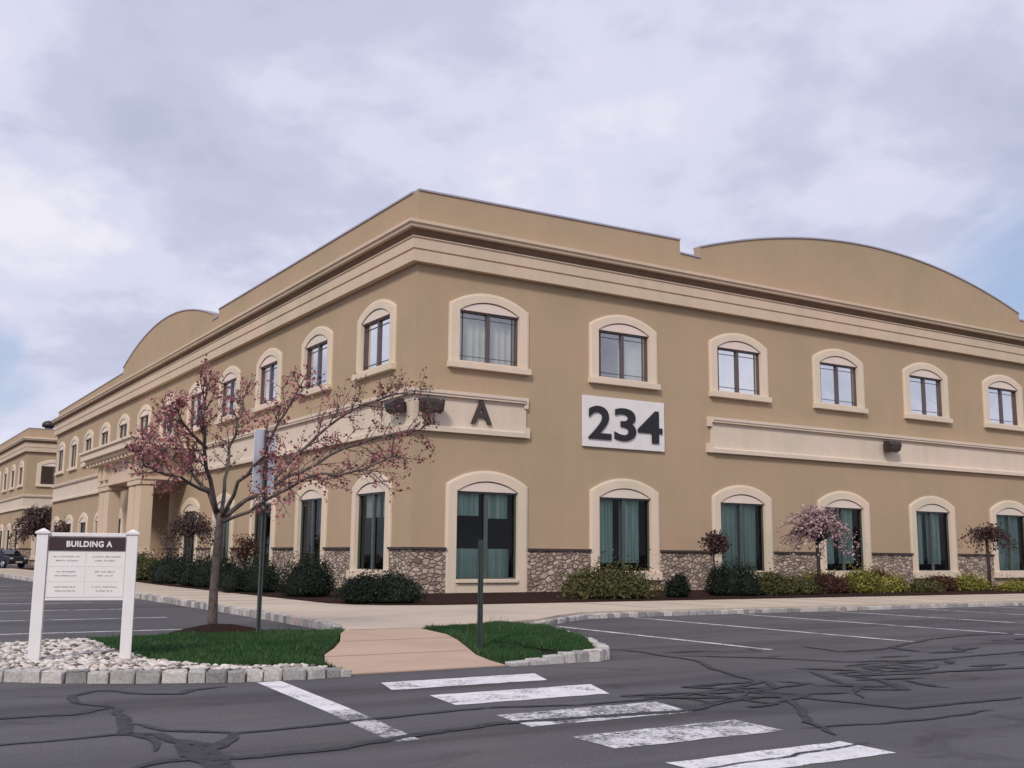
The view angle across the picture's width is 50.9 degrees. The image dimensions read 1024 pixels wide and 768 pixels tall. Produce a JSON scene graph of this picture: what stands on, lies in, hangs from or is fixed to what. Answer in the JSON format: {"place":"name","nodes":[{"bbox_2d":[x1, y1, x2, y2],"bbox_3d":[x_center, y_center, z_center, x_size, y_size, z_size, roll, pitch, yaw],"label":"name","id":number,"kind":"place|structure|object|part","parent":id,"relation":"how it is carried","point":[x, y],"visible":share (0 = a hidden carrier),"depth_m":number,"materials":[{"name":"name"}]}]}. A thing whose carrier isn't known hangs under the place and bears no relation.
{"place":"outdoors","nodes":[
{"label":"outdoors","id":0,"kind":"place"},
{"bbox_2d":[0,428,57,564],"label":"office building","id":1,"kind":"structure","parent":0,"point":[27,463],"depth_m":89.72,"materials":[{"name":"beige paint"}]},
{"bbox_2d":[0,524,3,549],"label":"window frame","id":2,"kind":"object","parent":1,"relation":"in","point":[1,526],"depth_m":97.47,"materials":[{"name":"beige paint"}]},
{"bbox_2d":[1,467,7,492],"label":"window","id":3,"kind":"structure","parent":1,"relation":"in","point":[5,475],"depth_m":98.84,"materials":[{"name":"brown metal"}]},
{"bbox_2d":[4,523,10,548],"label":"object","id":4,"kind":"structure","parent":1,"relation":"in","point":[8,531],"depth_m":94.49,"materials":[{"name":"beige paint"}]},
{"bbox_2d":[8,464,15,490],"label":"window","id":5,"kind":"structure","parent":1,"relation":"in","point":[13,470],"depth_m":94.98,"materials":[{"name":"brown metal"}]},
{"bbox_2d":[12,526,17,549],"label":"window frame","id":6,"kind":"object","parent":1,"relation":"in","point":[14,526],"depth_m":90.69,"materials":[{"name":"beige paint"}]},
{"bbox_2d":[16,461,23,487],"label":"window","id":7,"kind":"structure","parent":1,"relation":"in","point":[21,466],"depth_m":91.10,"materials":[{"name":"brown metal"}]},
{"bbox_2d":[30,536,35,559],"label":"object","id":8,"kind":"structure","parent":1,"relation":"in","point":[33,543],"depth_m":88.04,"materials":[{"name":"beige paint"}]},
{"bbox_2d":[35,460,55,486],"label":"window","id":9,"kind":"structure","parent":1,"relation":"in","point":[49,463],"depth_m":89.20,"materials":[{"name":"brown metal"}]},
{"bbox_2d":[42,421,54,428],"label":"roof vent","id":10,"kind":"object","parent":1,"relation":"on","point":[48,425],"visible":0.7,"depth_m":91.46,"materials":[{"name":"grey metal"}]},
{"bbox_2d":[324,628,505,674],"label":"path","id":11,"kind":"structure","parent":0,"point":[369,651],"depth_m":12.62,"materials":[{"name":"concrete"}]},
{"bbox_2d":[0,565,1023,767],"bbox_3d":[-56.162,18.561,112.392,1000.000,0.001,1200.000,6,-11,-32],"label":"parking lot","id":12,"kind":"structure","parent":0,"point":[994,738],"depth_m":8.81,"materials":[{"name":"asphalt"}]},
{"bbox_2d":[0,549,27,567],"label":"parked car","id":13,"kind":"object","parent":12,"relation":"on","point":[17,557],"visible":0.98,"depth_m":73.28,"materials":[{"name":"paint"}]},
{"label":"window","id":14,"kind":"part","parent":13,"relation":"part of","materials":[{"name":"grey glass"}]},
{"bbox_2d":[8,503,52,549],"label":"bare tree","id":15,"kind":"object","parent":12,"relation":"on","point":[35,521],"visible":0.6,"depth_m":77.44,"materials":[{"name":"brown plant"}]},
{"bbox_2d":[50,517,83,536],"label":"bare tree","id":16,"kind":"object","parent":12,"relation":"on","point":[63,527],"visible":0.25,"depth_m":70.78,"materials":[{"name":"brown plant"}]},
{"bbox_2d":[0,589,180,634],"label":"stall lines","id":17,"kind":"object","parent":12,"relation":"on","point":[87,609],"visible":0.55,"depth_m":18.98,"materials":[{"name":"paint"}]},
{"bbox_2d":[0,632,341,672],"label":"turf island","id":18,"kind":"structure","parent":12,"relation":"on","point":[330,649],"depth_m":12.49,"materials":[{"name":"soil"}]},
{"bbox_2d":[27,528,139,659],"bbox_3d":[-4.362,2.184,10.973,1.001,1.410,0.140,3,-9,-17],"label":"directory sign","id":19,"kind":"object","parent":18,"relation":"on","point":[91,566],"visible":0.98,"depth_m":10.98,"materials":[{"name":"white plastic"}]},
{"bbox_2d":[0,638,327,670],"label":"river stones","id":20,"kind":"object","parent":18,"relation":"on","point":[85,653],"visible":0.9,"depth_m":10.73,"materials":[{"name":"stone"}]},
{"bbox_2d":[61,625,343,668],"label":"grass","id":21,"kind":"structure","parent":18,"relation":"on","point":[267,647],"depth_m":12.49,"materials":[{"name":"plant"}]},
{"bbox_2d":[168,624,265,633],"bbox_3d":[-4.109,3.422,15.092,1.425,0.120,0.907,6,-11,-32],"label":"mulch mound","id":22,"kind":"object","parent":18,"relation":"on","point":[220,628],"visible":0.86,"depth_m":14.88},
{"bbox_2d":[109,354,445,623],"bbox_3d":[-3.293,1.397,14.960,4.596,4.102,4.258,1,-9,-1],"label":"blossom tree","id":23,"kind":"object","parent":22,"relation":"on","point":[222,516],"visible":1,"depth_m":14.86,"materials":[{"name":"pink plant"}]},
{"bbox_2d":[252,429,275,633],"bbox_3d":[-3.421,2.040,14.738,0.060,2.830,0.460,-4,-10,25],"label":"parking sign","id":24,"kind":"object","parent":18,"relation":"on","point":[260,436],"visible":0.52,"depth_m":14.76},
{"bbox_2d":[0,573,345,630],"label":"kerb","id":25,"kind":"structure","parent":12,"relation":"on","point":[295,620],"depth_m":20.71,"materials":[{"name":"concrete"}]},
{"bbox_2d":[0,666,351,683],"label":"kerb","id":26,"kind":"structure","parent":12,"relation":"on","point":[129,676],"depth_m":9.97,"materials":[{"name":"stone"}]},
{"bbox_2d":[257,681,349,710],"bbox_3d":[-1.808,2.657,9.212,0.239,0.001,2.045,5,-10,-27],"label":"road marking","id":27,"kind":"object","parent":12,"relation":"on","point":[314,700],"visible":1,"depth_m":9.08,"materials":[{"name":"white paint"}]},
{"bbox_2d":[326,709,417,740],"bbox_3d":[-1.012,2.416,7.652,0.219,0.001,1.532,5,-10,-26],"label":"road marking","id":28,"kind":"object","parent":12,"relation":"on","point":[366,723],"visible":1,"depth_m":7.62,"materials":[{"name":"white paint"}]},
{"bbox_2d":[382,673,545,689],"bbox_3d":[-0.417,2.840,10.290,1.880,0.001,0.568,6,-11,-32],"label":"crosswalk marking","id":29,"kind":"object","parent":12,"relation":"on","point":[483,680],"visible":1,"depth_m":10.27,"materials":[{"name":"white paint"}]},
{"bbox_2d":[430,630,567,664],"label":"turf island","id":30,"kind":"structure","parent":12,"relation":"on","point":[547,651],"depth_m":13.29,"materials":[{"name":"grass"}]},
{"bbox_2d":[477,540,483,648],"bbox_3d":[-0.385,2.578,13.114,0.068,1.350,0.036,1,-9,0],"label":"bare post","id":31,"kind":"object","parent":30,"relation":"on","point":[480,595],"visible":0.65,"depth_m":13.11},
{"bbox_2d":[423,619,593,663],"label":"grass","id":32,"kind":"structure","parent":30,"relation":"on","point":[497,633],"depth_m":13.90,"materials":[{"name":"plant"}]},
{"bbox_2d":[0,633,1023,767],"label":"crack sealant","id":33,"kind":"object","parent":12,"relation":"on","point":[209,754],"visible":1,"depth_m":8.53,"materials":[{"name":"asphalt"}]},
{"bbox_2d":[15,568,1023,604],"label":"mulch bed","id":34,"kind":"object","parent":12,"relation":"on","point":[472,598],"visible":0.25,"depth_m":27.69,"materials":[{"name":"soil"}]},
{"bbox_2d":[136,548,159,579],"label":"evergreen shrub","id":35,"kind":"object","parent":34,"relation":"on","point":[144,563],"visible":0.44,"depth_m":40.06,"materials":[{"name":"green plant"}]},
{"bbox_2d":[144,549,196,583],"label":"evergreen shrub","id":36,"kind":"object","parent":34,"relation":"on","point":[165,570],"visible":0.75,"depth_m":36.17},
{"bbox_2d":[151,509,214,559],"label":"weeping tree","id":37,"kind":"object","parent":34,"relation":"on","point":[185,526],"visible":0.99,"depth_m":41.19,"materials":[{"name":"brown plant"}]},
{"bbox_2d":[168,547,240,587],"bbox_3d":[-9.375,5.691,33.444,2.037,1.260,3.782,9,-12,-42],"label":"evergreen shrub","id":38,"kind":"object","parent":34,"relation":"on","point":[194,574],"visible":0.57,"depth_m":32.81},
{"bbox_2d":[223,532,259,564],"bbox_3d":[-9.052,5.894,36.354,1.147,1.759,1.365,-4,-10,26],"label":"red sapling","id":39,"kind":"object","parent":34,"relation":"on","point":[247,545],"visible":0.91,"depth_m":36.34,"materials":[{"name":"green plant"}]},
{"bbox_2d":[218,553,288,592],"bbox_3d":[-6.988,5.102,29.262,1.981,1.131,2.349,6,-11,-32],"label":"evergreen shrub","id":40,"kind":"object","parent":34,"relation":"on","point":[244,578],"visible":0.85,"depth_m":28.91,"materials":[{"name":"plant"}]},
{"bbox_2d":[268,544,339,596],"bbox_3d":[-5.125,4.627,26.701,1.763,1.300,2.156,6,-11,-32],"label":"evergreen shrub","id":41,"kind":"object","parent":34,"relation":"on","point":[307,578],"visible":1,"depth_m":26.17,"materials":[{"name":"plant"}]},
{"bbox_2d":[333,565,430,603],"bbox_3d":[-2.853,4.326,23.551,2.248,0.951,1.764,3,-9,-14],"label":"evergreen shrub","id":42,"kind":"object","parent":34,"relation":"on","point":[391,588],"visible":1,"depth_m":23.04,"materials":[{"name":"plant"}]},
{"bbox_2d":[51,188,1023,592],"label":"office building","id":43,"kind":"structure","parent":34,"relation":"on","point":[779,378],"depth_m":35.85,"materials":[{"name":"beige paint"}]},
{"bbox_2d":[52,516,59,531],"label":"window","id":44,"kind":"structure","parent":43,"relation":"in","point":[56,519],"depth_m":74.51,"materials":[{"name":"beige glass"}]},
{"bbox_2d":[54,442,65,475],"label":"window","id":45,"kind":"structure","parent":43,"relation":"in","point":[61,449],"depth_m":75.14,"materials":[{"name":"brown metal"}]},
{"bbox_2d":[65,515,72,536],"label":"window","id":46,"kind":"structure","parent":43,"relation":"in","point":[69,520],"depth_m":70.00,"materials":[{"name":"beige glass"}]},
{"bbox_2d":[66,436,78,471],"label":"window","id":47,"kind":"structure","parent":43,"relation":"in","point":[74,445],"depth_m":71.15,"materials":[{"name":"brown metal"}]},
{"bbox_2d":[78,513,87,532],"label":"window","id":48,"kind":"structure","parent":43,"relation":"in","point":[83,518],"depth_m":66.36,"materials":[{"name":"beige glass"}]},
{"bbox_2d":[80,429,93,466],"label":"window","id":49,"kind":"structure","parent":43,"relation":"in","point":[89,437],"depth_m":67.37,"materials":[{"name":"brown metal"}]},
{"bbox_2d":[93,511,97,532],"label":"window","id":50,"kind":"structure","parent":43,"relation":"in","point":[96,516],"depth_m":63.27,"materials":[{"name":"beige glass"}]},
{"bbox_2d":[99,422,110,445],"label":"window","id":51,"kind":"structure","parent":43,"relation":"in","point":[105,431],"depth_m":63.47,"materials":[{"name":"brown metal"}]},
{"bbox_2d":[118,508,123,532],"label":"window","id":52,"kind":"structure","parent":43,"relation":"in","point":[121,516],"depth_m":57.69,"materials":[{"name":"beige glass"}]},
{"bbox_2d":[117,414,129,438],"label":"window","id":53,"kind":"structure","parent":43,"relation":"in","point":[123,426],"depth_m":59.52,"materials":[{"name":"brown metal"}]},
{"bbox_2d":[137,404,151,434],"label":"window","id":54,"kind":"structure","parent":43,"relation":"in","point":[144,415],"depth_m":55.66,"materials":[{"name":"brown metal"}]},
{"bbox_2d":[159,393,176,436],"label":"window","id":55,"kind":"structure","parent":43,"relation":"in","point":[162,430],"depth_m":51.96,"materials":[{"name":"brown metal"}]},
{"bbox_2d":[179,498,199,563],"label":"window frame","id":56,"kind":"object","parent":43,"relation":"in","point":[192,505],"depth_m":46.88,"materials":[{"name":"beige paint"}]},
{"bbox_2d":[184,381,205,433],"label":"window","id":57,"kind":"structure","parent":43,"relation":"in","point":[192,403],"depth_m":48.16,"materials":[{"name":"brown metal"}]},
{"bbox_2d":[210,493,234,565],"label":"window frame","id":58,"kind":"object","parent":43,"relation":"in","point":[228,528],"depth_m":42.91,"materials":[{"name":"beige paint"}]},
{"bbox_2d":[214,366,240,424],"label":"window","id":59,"kind":"structure","parent":43,"relation":"in","point":[231,373],"depth_m":43.89,"materials":[{"name":"brown metal"}]},
{"bbox_2d":[247,493,276,569],"bbox_3d":[-9.065,5.300,39.041,0.280,3.090,2.730,6,-11,-32],"label":"window frame","id":60,"kind":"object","parent":43,"relation":"in","point":[252,520],"depth_m":38.95,"materials":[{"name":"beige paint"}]},
{"bbox_2d":[251,348,282,412],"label":"window","id":61,"kind":"structure","parent":43,"relation":"in","point":[269,366],"depth_m":39.99,"materials":[{"name":"brown metal"}]},
{"bbox_2d":[291,481,327,571],"bbox_3d":[-6.496,4.714,35.208,0.480,3.090,2.730,6,-11,-32],"label":"window frame","id":62,"kind":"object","parent":43,"relation":"in","point":[313,494],"depth_m":35.28,"materials":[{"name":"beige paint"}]},
{"bbox_2d":[297,326,333,398],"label":"window","id":63,"kind":"structure","parent":43,"relation":"in","point":[317,347],"depth_m":35.99,"materials":[{"name":"brown metal"}]},
{"bbox_2d":[346,472,392,578],"bbox_3d":[-4.033,4.117,31.309,0.430,3.090,2.730,6,-11,-32],"label":"window","id":64,"kind":"structure","parent":43,"relation":"in","point":[362,487],"depth_m":31.54,"materials":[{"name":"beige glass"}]},
{"bbox_2d":[352,299,396,380],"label":"window","id":65,"kind":"structure","parent":43,"relation":"in","point":[377,325],"depth_m":32.17,"materials":[{"name":"brown metal"}]},
{"bbox_2d":[384,398,405,414],"bbox_3d":[-3.223,0.625,29.909,0.468,0.398,0.660,6,-11,-32],"label":"wall light","id":66,"kind":"object","parent":43,"relation":"attached to","point":[402,407],"visible":0.81,"depth_m":29.67,"materials":[{"name":"brown metal"}]},
{"bbox_2d":[419,397,444,413],"bbox_3d":[-2.232,0.602,29.583,0.660,0.398,0.468,6,-11,-32],"label":"wall light","id":67,"kind":"object","parent":43,"relation":"attached to","point":[434,402],"visible":0.77,"depth_m":29.42,"materials":[{"name":"brown metal"}]},
{"bbox_2d":[471,400,491,424],"bbox_3d":[-0.868,0.806,30.662,0.680,0.680,0.060,6,-11,-32],"label":"building letter","id":68,"kind":"object","parent":43,"relation":"attached to","point":[479,408],"visible":1,"depth_m":30.65,"materials":[{"name":"brown metal"}]},
{"bbox_2d":[445,471,527,592],"bbox_3d":[-0.788,4.245,30.474,2.690,3.550,0.530,6,-11,-32],"label":"window","id":69,"kind":"structure","parent":43,"relation":"in","point":[462,492],"depth_m":30.48,"materials":[{"name":"teal glass"}]},
{"bbox_2d":[447,294,530,375],"bbox_3d":[-0.706,-1.476,31.329,2.750,2.280,0.488,6,-11,-32],"label":"window","id":70,"kind":"structure","parent":43,"relation":"in","point":[480,343],"depth_m":31.37,"materials":[{"name":"brown metal"}]},
{"bbox_2d":[582,395,664,451],"bbox_3d":[3.494,1.240,33.414,3.200,1.560,0.120,6,-11,-32],"label":"number sign","id":71,"kind":"object","parent":43,"relation":"attached to","point":[616,423],"visible":1,"depth_m":33.34,"materials":[{"name":"plastic"}]},
{"bbox_2d":[588,315,660,390],"bbox_3d":[3.461,-1.028,33.925,2.750,2.280,0.488,6,-11,-32],"label":"window","id":72,"kind":"structure","parent":43,"relation":"in","point":[637,351],"depth_m":34.10,"materials":[{"name":"brown metal"}]},
{"bbox_2d":[589,479,662,579],"bbox_3d":[3.408,4.459,33.063,2.730,3.090,0.468,6,-11,-32],"label":"window","id":73,"kind":"structure","parent":43,"relation":"in","point":[628,492],"depth_m":33.19,"materials":[{"name":"teal glass"}]},
{"bbox_2d":[708,333,771,402],"bbox_3d":[7.679,-0.593,36.442,2.750,2.280,0.300,6,-11,-32],"label":"window","id":74,"kind":"structure","parent":43,"relation":"in","point":[738,363],"depth_m":36.48,"materials":[{"name":"white glass"}]},
{"bbox_2d":[711,485,775,577],"bbox_3d":[7.573,4.907,35.663,2.730,3.090,0.480,6,-11,-32],"label":"window","id":75,"kind":"structure","parent":43,"relation":"in","point":[733,507],"depth_m":35.87,"materials":[{"name":"teal glass"}]},
{"bbox_2d":[812,349,868,413],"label":"window","id":76,"kind":"structure","parent":43,"relation":"in","point":[837,375],"depth_m":39.08,"materials":[{"name":"brown metal"}]},
{"bbox_2d":[817,491,871,577],"bbox_3d":[11.743,5.354,38.254,2.730,3.090,0.468,6,-11,-32],"label":"window","id":77,"kind":"structure","parent":43,"relation":"in","point":[845,502],"depth_m":38.53,"materials":[{"name":"beige glass"}]},
{"bbox_2d":[883,441,901,452],"bbox_3d":[13.990,2.315,39.691,0.660,0.398,0.468,6,-11,-32],"label":"wall light","id":78,"kind":"object","parent":43,"relation":"attached to","point":[892,446],"visible":1,"depth_m":39.52,"materials":[{"name":"brown metal"}]},
{"bbox_2d":[902,362,952,423],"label":"window","id":79,"kind":"structure","parent":43,"relation":"in","point":[925,387],"depth_m":41.69,"materials":[{"name":"brown metal"}]},
{"bbox_2d":[909,496,960,578],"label":"window","id":80,"kind":"structure","parent":43,"relation":"in","point":[932,506],"depth_m":40.94,"materials":[{"name":"beige glass"}]},
{"bbox_2d":[981,375,1023,431],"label":"window","id":81,"kind":"structure","parent":43,"relation":"in","point":[1002,396],"depth_m":44.28,"materials":[{"name":"brown metal"}]},
{"bbox_2d":[989,500,1023,577],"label":"window","id":82,"kind":"structure","parent":43,"relation":"in","point":[1006,512],"depth_m":43.45,"materials":[{"name":"beige glass"}]},
{"bbox_2d":[561,573,595,589],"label":"shrub","id":83,"kind":"object","parent":34,"relation":"on","point":[569,581],"visible":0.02,"depth_m":29.97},
{"bbox_2d":[523,537,673,598],"bbox_3d":[2.286,4.583,26.779,4.441,1.565,2.461,6,-11,-32],"label":"shrub","id":84,"kind":"object","parent":34,"relation":"on","point":[608,583],"visible":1,"depth_m":26.48,"materials":[{"name":"green plant"}]},
{"bbox_2d":[662,568,691,597],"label":"shrub","id":85,"kind":"object","parent":34,"relation":"on","point":[679,587],"visible":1,"depth_m":27.68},
{"bbox_2d":[697,529,732,572],"bbox_3d":[6.310,5.455,33.237,1.043,1.908,1.123,3,-9,-14],"label":"red sapling","id":86,"kind":"object","parent":34,"relation":"on","point":[714,542],"visible":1,"depth_m":33.11,"materials":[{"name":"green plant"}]},
{"bbox_2d":[703,551,763,595],"bbox_3d":[6.073,5.197,29.506,1.832,1.233,1.479,6,-11,-32],"label":"shrub","id":87,"kind":"object","parent":34,"relation":"on","point":[729,581],"visible":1,"depth_m":29.20,"materials":[{"name":"plant"}]},
{"bbox_2d":[757,568,793,594],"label":"shrub","id":88,"kind":"object","parent":34,"relation":"on","point":[773,583],"visible":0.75,"depth_m":29.94,"materials":[{"name":"green plant"}]},
{"bbox_2d":[768,562,836,593],"bbox_3d":[8.244,5.784,32.022,2.924,0.940,1.849,6,-11,-32],"label":"shrub","id":89,"kind":"object","parent":34,"relation":"on","point":[793,582],"visible":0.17,"depth_m":31.83,"materials":[{"name":"green plant"}]},
{"bbox_2d":[791,577,825,594],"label":"shrub","id":90,"kind":"object","parent":34,"relation":"on","point":[803,586],"visible":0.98,"depth_m":30.75,"materials":[{"name":"green plant"}]},
{"bbox_2d":[782,544,853,580],"bbox_3d":[9.525,5.781,33.684,3.107,1.493,2.180,6,-11,-32],"label":"shrub","id":91,"kind":"object","parent":34,"relation":"on","point":[809,576],"visible":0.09,"depth_m":33.40,"materials":[{"name":"green plant"}]},
{"bbox_2d":[772,503,866,575],"bbox_3d":[9.367,4.998,32.902,2.693,2.759,2.642,6,-11,-32],"label":"weeping tree","id":92,"kind":"object","parent":34,"relation":"on","point":[815,526],"visible":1,"depth_m":32.83,"materials":[{"name":"pink plant"}]},
{"bbox_2d":[811,569,854,593],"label":"shrub","id":93,"kind":"object","parent":34,"relation":"on","point":[829,584],"visible":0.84,"depth_m":31.91,"materials":[{"name":"red plant"}]},
{"bbox_2d":[835,559,888,592],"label":"shrub","id":94,"kind":"object","parent":34,"relation":"on","point":[864,583],"visible":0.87,"depth_m":32.77,"materials":[{"name":"green plant"}]},
{"bbox_2d":[868,567,887,580],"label":"shrub","id":95,"kind":"object","parent":34,"relation":"on","point":[881,573],"visible":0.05,"depth_m":35.73,"materials":[{"name":"green plant"}]},
{"bbox_2d":[876,565,917,591],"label":"shrub","id":96,"kind":"object","parent":34,"relation":"on","point":[894,584],"visible":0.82,"depth_m":33.52,"materials":[{"name":"green plant"}]},
{"bbox_2d":[903,575,953,591],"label":"shrub","id":97,"kind":"object","parent":34,"relation":"on","point":[923,585],"visible":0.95,"depth_m":33.93,"materials":[{"name":"green plant"}]},
{"bbox_2d":[920,572,961,590],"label":"shrub","id":98,"kind":"object","parent":34,"relation":"on","point":[949,582],"visible":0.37,"depth_m":35.31,"materials":[{"name":"red plant"}]},
{"bbox_2d":[951,568,1004,590],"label":"shrub","id":99,"kind":"object","parent":34,"relation":"on","point":[970,583],"visible":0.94,"depth_m":35.92,"materials":[{"name":"green plant"}]},
{"bbox_2d":[958,522,1017,588],"bbox_3d":[16.663,6.004,37.612,1.974,2.373,2.115,-3,-10,20],"label":"weeping tree","id":100,"kind":"object","parent":34,"relation":"on","point":[992,534],"visible":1,"depth_m":37.52,"materials":[{"name":"brown plant"}]},
{"bbox_2d":[983,574,1023,591],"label":"shrub","id":101,"kind":"object","parent":34,"relation":"on","point":[1016,585],"visible":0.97,"depth_m":35.84,"materials":[{"name":"green plant"}]},
{"bbox_2d":[430,684,608,704],"bbox_3d":[0.143,2.701,9.387,1.810,0.001,0.661,6,-11,-32],"label":"crosswalk marking","id":102,"kind":"object","parent":12,"relation":"on","point":[508,695],"visible":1,"depth_m":9.33,"materials":[{"name":"white paint"}]},
{"bbox_2d":[498,702,687,726],"bbox_3d":[0.666,2.528,8.264,1.640,0.001,0.624,6,-11,-32],"label":"crosswalk marking","id":103,"kind":"object","parent":12,"relation":"on","point":[662,706],"visible":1,"depth_m":8.24,"materials":[{"name":"white paint"}]},
{"bbox_2d":[574,720,780,747],"bbox_3d":[1.154,2.390,7.371,1.520,0.001,0.552,6,-11,-32],"label":"crosswalk marking","id":104,"kind":"object","parent":12,"relation":"on","point":[706,732],"visible":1,"depth_m":7.31,"materials":[{"name":"white paint"}]},
{"bbox_2d":[505,602,1023,665],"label":"kerb","id":105,"kind":"structure","parent":12,"relation":"on","point":[599,652],"depth_m":21.39,"materials":[{"name":"concrete"}]},
{"bbox_2d":[666,741,894,767],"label":"crosswalk marking","id":106,"kind":"object","parent":12,"relation":"on","point":[838,754],"visible":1,"depth_m":6.52,"materials":[{"name":"white paint"}]},
{"bbox_2d":[556,607,1023,649],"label":"stall lines","id":107,"kind":"object","parent":12,"relation":"on","point":[796,631],"visible":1,"depth_m":18.14,"materials":[{"name":"paint"}]},
{"bbox_2d":[0,568,1023,629],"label":"sidewalk","id":108,"kind":"structure","parent":0,"point":[352,616],"depth_m":22.70,"materials":[{"name":"concrete"}]},
{"bbox_2d":[0,0,1023,443],"label":"sky","id":109,"kind":"structure","parent":0,"point":[159,159],"materials":[{"name":"white"}]}
]}

